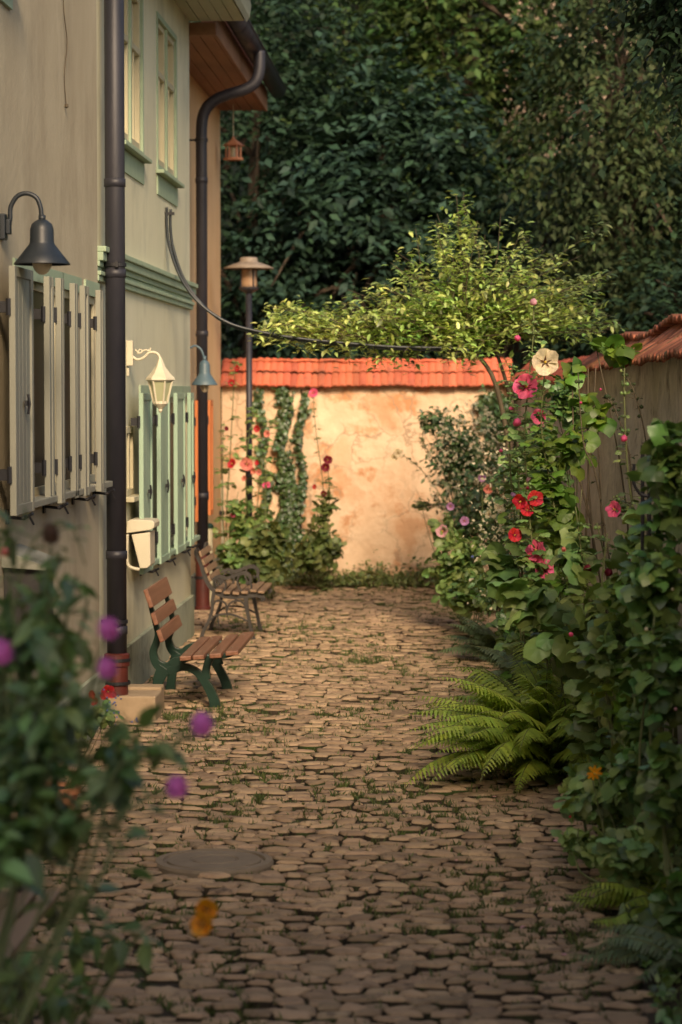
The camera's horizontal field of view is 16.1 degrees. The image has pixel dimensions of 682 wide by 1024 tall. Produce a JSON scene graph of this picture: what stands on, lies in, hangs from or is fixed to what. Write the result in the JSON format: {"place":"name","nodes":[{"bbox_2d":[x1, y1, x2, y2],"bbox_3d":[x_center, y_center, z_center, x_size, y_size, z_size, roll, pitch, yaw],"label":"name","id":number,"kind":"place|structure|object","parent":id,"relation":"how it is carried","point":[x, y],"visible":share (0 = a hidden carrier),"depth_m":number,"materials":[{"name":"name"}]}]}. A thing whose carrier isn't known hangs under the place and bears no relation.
{"place":"outdoors","nodes":[
{"label":"outdoors","id":0,"kind":"place"},
{"bbox_2d":[0,585,681,1023],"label":"cobbled path","id":1,"kind":"structure","parent":0,"point":[352,987],"depth_m":11.80,"materials":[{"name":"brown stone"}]},
{"bbox_2d":[0,883,59,1023],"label":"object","id":2,"kind":"object","parent":1,"relation":"on","point":[22,926],"visible":0.26,"depth_m":8.47,"materials":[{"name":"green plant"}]},
{"bbox_2d":[0,505,90,817],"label":"dahlia","id":3,"kind":"object","parent":1,"relation":"on","point":[9,543],"visible":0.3,"depth_m":6.66,"materials":[{"name":"green plant"}]},
{"bbox_2d":[48,782,77,808],"bbox_3d":[-1.551,1.565,13.080,0.290,0.165,0.290,0,3,3],"label":"flower pot","id":4,"kind":"object","parent":1,"relation":"on","point":[74,794],"visible":0.11,"depth_m":13.01,"materials":[{"name":"orange ceramic"}]},
{"bbox_2d":[64,685,136,788],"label":"geranium","id":5,"kind":"object","parent":4,"relation":"in","point":[105,717],"visible":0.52,"depth_m":12.90,"materials":[{"name":"green plant"}]},
{"bbox_2d":[0,522,214,1023],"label":"dahlia","id":6,"kind":"object","parent":1,"relation":"on","point":[47,823],"visible":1,"depth_m":6.07,"materials":[{"name":"green plant"}]},
{"bbox_2d":[22,878,217,1023],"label":"calendula","id":7,"kind":"object","parent":1,"relation":"on","point":[56,1007],"visible":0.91,"depth_m":7.06,"materials":[{"name":"green plant"}]},
{"bbox_2d":[108,684,163,719],"bbox_3d":[-1.455,1.364,17.197,0.339,0.215,0.550,0,3,3],"label":"stone step","id":8,"kind":"object","parent":1,"relation":"on","point":[134,701],"visible":0.53,"depth_m":16.93,"materials":[{"name":"stone"}]},
{"bbox_2d":[143,577,253,707],"bbox_3d":[-1.050,0.963,18.075,0.688,0.881,1.390,0,3,3],"label":"park bench","id":9,"kind":"object","parent":1,"relation":"on","point":[200,648],"visible":0.96,"depth_m":17.64,"materials":[{"name":"brown wood"}]},
{"bbox_2d":[208,523,213,601],"bbox_3d":[-1.445,0.549,26.355,0.116,0.868,0.113,0,3,3],"label":"bollard","id":10,"kind":"object","parent":1,"relation":"on","point":[210,532],"visible":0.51,"depth_m":26.31,"materials":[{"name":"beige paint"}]},
{"bbox_2d":[155,848,273,879],"bbox_3d":[-0.617,1.719,11.743,0.580,0.064,0.580,0,3,3],"label":"manhole cover","id":11,"kind":"object","parent":1,"relation":"on","point":[193,863],"visible":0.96,"depth_m":11.68,"materials":[{"name":"metal"}]},
{"bbox_2d":[213,361,246,594],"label":"hollyhock","id":12,"kind":"object","parent":1,"relation":"on","point":[235,507],"visible":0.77,"depth_m":27.06,"materials":[{"name":"green plant"}]},
{"bbox_2d":[194,542,271,639],"bbox_3d":[-1.008,0.738,22.793,0.660,0.860,0.960,0,3,3],"label":"iron bench","id":13,"kind":"object","parent":1,"relation":"on","point":[235,591],"visible":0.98,"depth_m":22.38,"materials":[{"name":"brown wood"}]},
{"bbox_2d":[217,407,278,593],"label":"hollyhock","id":14,"kind":"object","parent":1,"relation":"on","point":[245,464],"visible":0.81,"depth_m":27.06,"materials":[{"name":"green plant"}]},
{"bbox_2d":[224,257,273,582],"bbox_3d":[-1.045,-0.985,27.463,0.576,3.820,0.576,0,3,3],"label":"lamp post","id":15,"kind":"object","parent":1,"relation":"on","point":[248,267],"visible":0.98,"depth_m":27.38,"materials":[{"name":"metal"}]},
{"bbox_2d":[215,459,292,598],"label":"hollyhock","id":16,"kind":"object","parent":1,"relation":"on","point":[266,556],"visible":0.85,"depth_m":26.56,"materials":[{"name":"green plant"}]},
{"bbox_2d":[288,388,346,590],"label":"hollyhock","id":17,"kind":"object","parent":1,"relation":"on","point":[319,546],"visible":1,"depth_m":27.75,"materials":[{"name":"green plant"}]},
{"bbox_2d":[0,583,653,1023],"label":"moss","id":18,"kind":"object","parent":1,"relation":"on","point":[486,891],"visible":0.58,"depth_m":13.02,"materials":[{"name":"green plant"}]},
{"bbox_2d":[126,620,568,1021],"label":"fallen leaves","id":19,"kind":"object","parent":1,"relation":"on","point":[525,816],"visible":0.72,"depth_m":12.58,"materials":[{"name":"brown plant"}]},
{"bbox_2d":[253,548,446,588],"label":"ground cover","id":20,"kind":"object","parent":1,"relation":"on","point":[349,579],"visible":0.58,"depth_m":28.56,"materials":[{"name":"green plant"}]},
{"bbox_2d":[391,437,477,564],"bbox_3d":[1.117,0.070,27.342,1.092,1.841,0.380,0,3,-8],"label":"mallow","id":21,"kind":"object","parent":1,"relation":"on","point":[421,505],"visible":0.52,"depth_m":27.34,"materials":[{"name":"leaves"},{"name":"mauve pink petals"}]},
{"bbox_2d":[247,190,627,576],"bbox_3d":[0.837,-0.764,21.003,3.339,4.030,1.141,0,3,3],"label":"tree","id":22,"kind":"object","parent":1,"relation":"on","point":[464,320],"visible":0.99,"depth_m":20.79,"materials":[{"name":"plant"}]},
{"bbox_2d":[422,474,498,630],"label":"hollyhock","id":23,"kind":"object","parent":1,"relation":"on","point":[457,573],"visible":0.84,"depth_m":22.93,"materials":[{"name":"green plant"}]},
{"bbox_2d":[416,383,513,571],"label":"rose bush","id":24,"kind":"object","parent":1,"relation":"on","point":[458,467],"visible":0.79,"depth_m":26.19,"materials":[{"name":"green plant"}]},
{"bbox_2d":[433,615,503,658],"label":"fern","id":25,"kind":"object","parent":1,"relation":"on","point":[483,637],"visible":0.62,"depth_m":20.59,"materials":[{"name":"green plant"}]},
{"bbox_2d":[456,430,526,657],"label":"rose bush","id":26,"kind":"object","parent":1,"relation":"on","point":[498,530],"visible":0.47,"depth_m":19.92,"materials":[{"name":"green plant"}]},
{"bbox_2d":[454,637,545,687],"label":"fern","id":27,"kind":"object","parent":1,"relation":"on","point":[498,660],"visible":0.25,"depth_m":18.62,"materials":[{"name":"green plant"}]},
{"bbox_2d":[477,363,548,691],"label":"hollyhock","id":28,"kind":"object","parent":1,"relation":"on","point":[503,566],"visible":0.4,"depth_m":15.31,"materials":[{"name":"green plant"}]},
{"bbox_2d":[455,796,575,954],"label":"fallen petals","id":29,"kind":"object","parent":1,"relation":"on","point":[548,909],"visible":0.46,"depth_m":10.66,"materials":[{"name":"plant"}]},
{"bbox_2d":[500,298,563,684],"bbox_3d":[1.310,0.133,14.938,0.655,2.905,0.462,0,3,3],"label":"hollyhock","id":30,"kind":"object","parent":1,"relation":"on","point":[523,384],"visible":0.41,"depth_m":14.91,"materials":[{"name":"green plant"}]},
{"bbox_2d":[400,638,668,793],"bbox_3d":[1.136,1.162,14.391,1.562,0.846,2.143,0,3,3],"label":"fern","id":31,"kind":"object","parent":1,"relation":"on","point":[505,726],"visible":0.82,"depth_m":14.04,"materials":[{"name":"green plant"}]},
{"bbox_2d":[485,374,588,668],"bbox_3d":[1.525,0.159,18.179,0.754,2.477,2.719,0,3,7],"label":"hollyhock plant","id":32,"kind":"object","parent":1,"relation":"on","point":[562,412],"visible":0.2,"depth_m":18.61,"materials":[{"name":"green plant"}]},
{"bbox_2d":[487,482,603,784],"bbox_3d":[1.265,0.746,14.118,0.655,1.838,0.705,2,3,31],"label":"hollyhock","id":33,"kind":"object","parent":1,"relation":"on","point":[538,606],"visible":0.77,"depth_m":14.03,"materials":[{"name":"green plant"}]},
{"bbox_2d":[517,348,601,726],"bbox_3d":[1.447,0.348,14.581,0.768,2.664,0.485,0,3,3],"label":"hollyhock","id":34,"kind":"object","parent":1,"relation":"on","point":[565,500],"visible":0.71,"depth_m":14.53,"materials":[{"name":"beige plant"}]},
{"bbox_2d":[547,507,632,799],"bbox_3d":[1.454,0.842,13.358,0.669,1.741,0.536,1,3,19],"label":"hollyhock","id":35,"kind":"object","parent":1,"relation":"on","point":[579,562],"visible":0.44,"depth_m":13.36,"materials":[{"name":"green plant"}]},
{"bbox_2d":[561,533,647,827],"bbox_3d":[1.342,0.911,12.248,0.461,1.567,0.791,0,3,3],"label":"bindweed","id":36,"kind":"object","parent":1,"relation":"on","point":[604,594],"visible":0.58,"depth_m":12.15,"materials":[{"name":"green plant"}]},
{"bbox_2d":[573,597,638,827],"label":"hollyhock","id":37,"kind":"object","parent":1,"relation":"on","point":[603,657],"visible":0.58,"depth_m":12.34,"materials":[{"name":"green plant"}]},
{"bbox_2d":[575,373,652,575],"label":"dry seed stalk","id":38,"kind":"object","parent":1,"relation":"on","point":[606,396],"visible":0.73,"depth_m":13.93,"materials":[{"name":"brown plant"}]},
{"bbox_2d":[550,765,681,896],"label":"nasturtium","id":39,"kind":"object","parent":1,"relation":"on","point":[614,854],"visible":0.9,"depth_m":11.17,"materials":[{"name":"green plant"}]},
{"bbox_2d":[564,873,667,927],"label":"fern","id":40,"kind":"object","parent":1,"relation":"on","point":[613,894],"visible":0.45,"depth_m":10.63,"materials":[{"name":"green plant"}]},
{"bbox_2d":[564,623,681,1023],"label":"ground cover","id":41,"kind":"object","parent":1,"relation":"on","point":[668,979],"visible":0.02,"depth_m":9.21,"materials":[{"name":"green plant"}]},
{"bbox_2d":[569,916,681,982],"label":"fern","id":42,"kind":"object","parent":1,"relation":"on","point":[630,945],"visible":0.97,"depth_m":9.64,"materials":[{"name":"green plant"}]},
{"bbox_2d":[580,368,681,744],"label":"hollyhock","id":43,"kind":"object","parent":1,"relation":"on","point":[614,508],"visible":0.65,"depth_m":12.93,"materials":[{"name":"green plant"}]},
{"bbox_2d":[631,445,650,715],"bbox_3d":[1.507,0.564,12.137,0.081,1.794,0.143,1,3,20],"label":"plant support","id":44,"kind":"object","parent":1,"relation":"on","point":[642,494],"visible":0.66,"depth_m":12.15,"materials":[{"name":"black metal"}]},
{"bbox_2d":[601,588,681,883],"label":"shrub","id":45,"kind":"object","parent":1,"relation":"on","point":[655,682],"visible":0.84,"depth_m":10.89,"materials":[{"name":"green plant"}]},
{"bbox_2d":[615,418,681,868],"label":"creeper","id":46,"kind":"object","parent":1,"relation":"on","point":[654,576],"visible":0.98,"depth_m":11.05,"materials":[{"name":"green plant"}]},
{"bbox_2d":[633,731,681,961],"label":"shrub","id":47,"kind":"object","parent":1,"relation":"on","point":[657,791],"visible":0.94,"depth_m":9.87,"materials":[{"name":"green plant"}]},
{"bbox_2d":[189,0,677,477],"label":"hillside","id":48,"kind":"structure","parent":0,"point":[233,167],"depth_m":43.06,"materials":[{"name":"green plant"}]},
{"bbox_2d":[501,1,676,159],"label":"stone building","id":49,"kind":"structure","parent":48,"relation":"on","point":[604,97],"depth_m":43.52,"materials":[{"name":"grey stone"}]},
{"label":"ground","id":50,"kind":"structure","parent":0,"visible":0},
{"bbox_2d":[0,0,114,817],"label":"house","id":51,"kind":"structure","parent":50,"relation":"on","point":[52,395],"depth_m":14.58,"materials":[{"name":"beige paint"}]},
{"bbox_2d":[0,0,12,9],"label":"window","id":52,"kind":"structure","parent":51,"relation":"in","point":[7,3],"depth_m":13.21,"materials":[{"name":"green paint"}]},
{"bbox_2d":[2,544,61,625],"bbox_3d":[-1.713,0.407,13.406,0.240,0.429,0.550,0,3,3],"label":"mail box","id":53,"kind":"object","parent":51,"relation":"attached to","point":[31,570],"visible":0.45,"depth_m":13.18,"materials":[{"name":"beige paint"}]},
{"bbox_2d":[0,191,69,274],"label":"wall lamp","id":54,"kind":"object","parent":51,"relation":"attached to","point":[41,254],"visible":1,"depth_m":13.04,"materials":[{"name":"grey metal"}]},
{"bbox_2d":[12,258,77,507],"bbox_3d":[-1.762,-0.756,14.302,0.145,1.400,1.670,0,3,3],"label":"window","id":55,"kind":"structure","parent":51,"relation":"in","point":[38,292],"depth_m":14.47,"materials":[{"name":"beige paint"}]},
{"bbox_2d":[63,0,68,108],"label":"cord","id":56,"kind":"object","parent":51,"relation":"hanging from","point":[66,106],"visible":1,"depth_m":15.18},
{"bbox_2d":[63,273,94,495],"bbox_3d":[-1.706,-0.816,15.499,0.145,1.400,0.770,0,3,3],"label":"window","id":57,"kind":"structure","parent":51,"relation":"in","point":[68,278],"depth_m":15.52,"materials":[{"name":"beige paint"}]},
{"bbox_2d":[84,279,112,489],"bbox_3d":[-1.665,-0.860,16.377,0.145,1.400,0.630,0,3,3],"label":"window","id":58,"kind":"structure","parent":51,"relation":"in","point":[93,286],"depth_m":16.57,"materials":[{"name":"beige paint"}]},
{"bbox_2d":[96,0,250,700],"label":"house","id":59,"kind":"structure","parent":50,"relation":"on","point":[143,172],"depth_m":19.11,"materials":[{"name":"beige paint"}]},
{"bbox_2d":[126,426,138,501],"bbox_3d":[-1.630,-0.369,18.412,0.180,0.565,0.549,0,3,3],"label":"window","id":60,"kind":"structure","parent":59,"relation":"in","point":[130,496],"depth_m":18.41,"materials":[{"name":"beige paint"}]},
{"bbox_2d":[124,0,151,184],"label":"window","id":61,"kind":"structure","parent":59,"relation":"in","point":[133,9],"depth_m":18.82,"materials":[{"name":"beige paint"}]},
{"bbox_2d":[126,517,159,570],"bbox_3d":[-1.517,0.245,18.434,0.227,0.392,0.343,0,3,3],"label":"letter box","id":62,"kind":"object","parent":59,"relation":"attached to","point":[144,544],"visible":0.91,"depth_m":18.29,"materials":[{"name":"beige plastic"}]},
{"bbox_2d":[126,341,174,412],"bbox_3d":[-1.442,-1.025,18.308,0.370,0.547,0.194,0,3,3],"label":"wall lantern","id":63,"kind":"object","parent":59,"relation":"attached to","point":[160,378],"depth_m":18.27,"materials":[{"name":"beige plastic"}]},
{"bbox_2d":[139,385,175,565],"bbox_3d":[-1.524,-0.323,19.901,0.145,1.435,1.720,0,3,3],"label":"window","id":64,"kind":"structure","parent":59,"relation":"in","point":[142,388],"depth_m":20.26,"materials":[{"name":"beige paint"}]},
{"bbox_2d":[156,11,184,206],"bbox_3d":[-1.517,-3.440,20.802,0.170,1.510,1.536,0,3,3],"label":"window","id":65,"kind":"structure","parent":59,"relation":"in","point":[166,39],"depth_m":20.78,"materials":[{"name":"beige paint"}]},
{"bbox_2d":[170,386,189,547],"bbox_3d":[-1.457,-0.395,21.332,0.145,1.435,1.090,0,3,3],"label":"window","id":66,"kind":"structure","parent":59,"relation":"in","point":[175,389],"depth_m":21.49,"materials":[{"name":"beige paint"}]},
{"bbox_2d":[181,386,199,541],"bbox_3d":[-1.413,-0.442,22.280,0.145,1.435,0.790,0,3,3],"label":"window","id":67,"kind":"structure","parent":59,"relation":"in","point":[184,389],"depth_m":22.54,"materials":[{"name":"beige paint"}]},
{"bbox_2d":[165,207,469,353],"bbox_3d":[-0.203,-1.982,20.667,2.614,1.253,0.049,0,3,3],"label":"cable","id":68,"kind":"object","parent":59,"relation":"attached to","point":[172,251],"visible":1,"depth_m":20.69,"materials":[{"name":"grey rubber"}]},
{"bbox_2d":[189,18,286,609],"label":"house","id":69,"kind":"structure","parent":50,"relation":"on","point":[224,58],"depth_m":25.55,"materials":[{"name":"paint"}]},
{"bbox_2d":[194,400,195,457],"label":"window","id":70,"kind":"structure","parent":69,"relation":"in","point":[194,400],"depth_m":26.29,"materials":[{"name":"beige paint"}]},
{"bbox_2d":[190,345,217,392],"bbox_3d":[-1.445,-1.385,23.001,0.541,0.497,0.250,0,3,3],"label":"wall lamp","id":71,"kind":"object","parent":69,"relation":"attached to","point":[204,379],"visible":0.79,"depth_m":22.95,"materials":[{"name":"blue metal"}]},
{"bbox_2d":[222,104,243,160],"bbox_3d":[-1.257,-4.434,28.202,0.256,0.645,0.222,0,3,3],"label":"bird feeder","id":72,"kind":"object","parent":69,"relation":"hanging from","point":[233,144],"visible":1,"depth_m":28.18,"materials":[{"name":"orange wood"}]},
{"bbox_2d":[193,0,495,479],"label":"tree","id":73,"kind":"object","parent":50,"relation":"on","point":[296,95],"visible":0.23,"depth_m":34.38,"materials":[{"name":"green plant"}]},
{"bbox_2d":[220,357,513,584],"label":"garden wall","id":74,"kind":"structure","parent":50,"relation":"on","point":[367,423],"depth_m":28.93,"materials":[{"name":"paint"}]},
{"bbox_2d":[252,387,274,513],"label":"ivy","id":75,"kind":"object","parent":74,"relation":"attached to","point":[258,401],"visible":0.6,"depth_m":28.85,"materials":[{"name":"green plant"}]},
{"bbox_2d":[269,386,306,573],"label":"ivy","id":76,"kind":"object","parent":74,"relation":"attached to","point":[286,483],"visible":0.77,"depth_m":28.85,"materials":[{"name":"green plant"}]},
{"bbox_2d":[290,389,311,541],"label":"ivy","id":77,"kind":"object","parent":74,"relation":"attached to","point":[300,423],"visible":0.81,"depth_m":28.84,"materials":[{"name":"green plant"}]},
{"bbox_2d":[472,391,514,481],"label":"ivy","id":78,"kind":"object","parent":74,"relation":"attached to","point":[482,400],"visible":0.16,"depth_m":28.70,"materials":[{"name":"green plant"}]},
{"bbox_2d":[220,0,559,311],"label":"tree","id":79,"kind":"object","parent":50,"relation":"on","point":[353,6],"visible":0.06,"depth_m":40.31,"materials":[{"name":"green plant"}]},
{"bbox_2d":[220,0,602,373],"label":"tree","id":80,"kind":"object","parent":50,"relation":"on","point":[383,170],"visible":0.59,"depth_m":33.40,"materials":[{"name":"green plant"}]},
{"bbox_2d":[240,0,633,354],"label":"tree","id":81,"kind":"object","parent":50,"relation":"on","point":[428,16],"visible":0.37,"depth_m":37.62,"materials":[{"name":"green plant"}]},
{"bbox_2d":[322,84,677,461],"bbox_3d":[2.628,-2.623,33.599,5.698,6.491,4.357,0,3,3],"label":"tree","id":82,"kind":"object","parent":50,"relation":"on","point":[519,348],"visible":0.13,"depth_m":32.83,"materials":[{"name":"green plant"}]},
{"bbox_2d":[509,356,588,604],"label":"garden wall","id":83,"kind":"structure","parent":50,"relation":"on","point":[559,372],"depth_m":26.50,"materials":[{"name":"ceramic"}]},
{"bbox_2d":[419,0,680,267],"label":"tree","id":84,"kind":"object","parent":50,"relation":"on","point":[559,38],"visible":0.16,"depth_m":36.79,"materials":[{"name":"green plant"}]},
{"bbox_2d":[454,0,681,355],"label":"tree","id":85,"kind":"object","parent":50,"relation":"on","point":[620,179],"visible":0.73,"depth_m":30.25,"materials":[{"name":"green plant"}]},
{"bbox_2d":[510,26,681,346],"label":"tree","id":86,"kind":"object","parent":50,"relation":"on","point":[662,188],"visible":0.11,"depth_m":30.82,"materials":[{"name":"green plant"}]},
{"bbox_2d":[520,223,681,359],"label":"tree","id":87,"kind":"object","parent":50,"relation":"on","point":[674,296],"visible":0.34,"depth_m":29.47,"materials":[{"name":"green plant"}]},
{"bbox_2d":[556,0,681,213],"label":"tree","id":88,"kind":"object","parent":50,"relation":"on","point":[663,22],"visible":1,"depth_m":18.46,"materials":[{"name":"green plant"}]},
{"bbox_2d":[580,314,681,743],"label":"garden wall","id":89,"kind":"structure","parent":50,"relation":"on","point":[654,370],"depth_m":17.48,"materials":[{"name":"brown wood"}]},
{"bbox_2d":[553,334,642,612],"bbox_3d":[1.693,0.177,15.795,0.614,2.676,0.570,0,3,3],"label":"hollyhock","id":90,"kind":"object","parent":89,"relation":"attached to","point":[615,351],"visible":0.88,"depth_m":15.72,"materials":[{"name":"green plant"}]}
]}

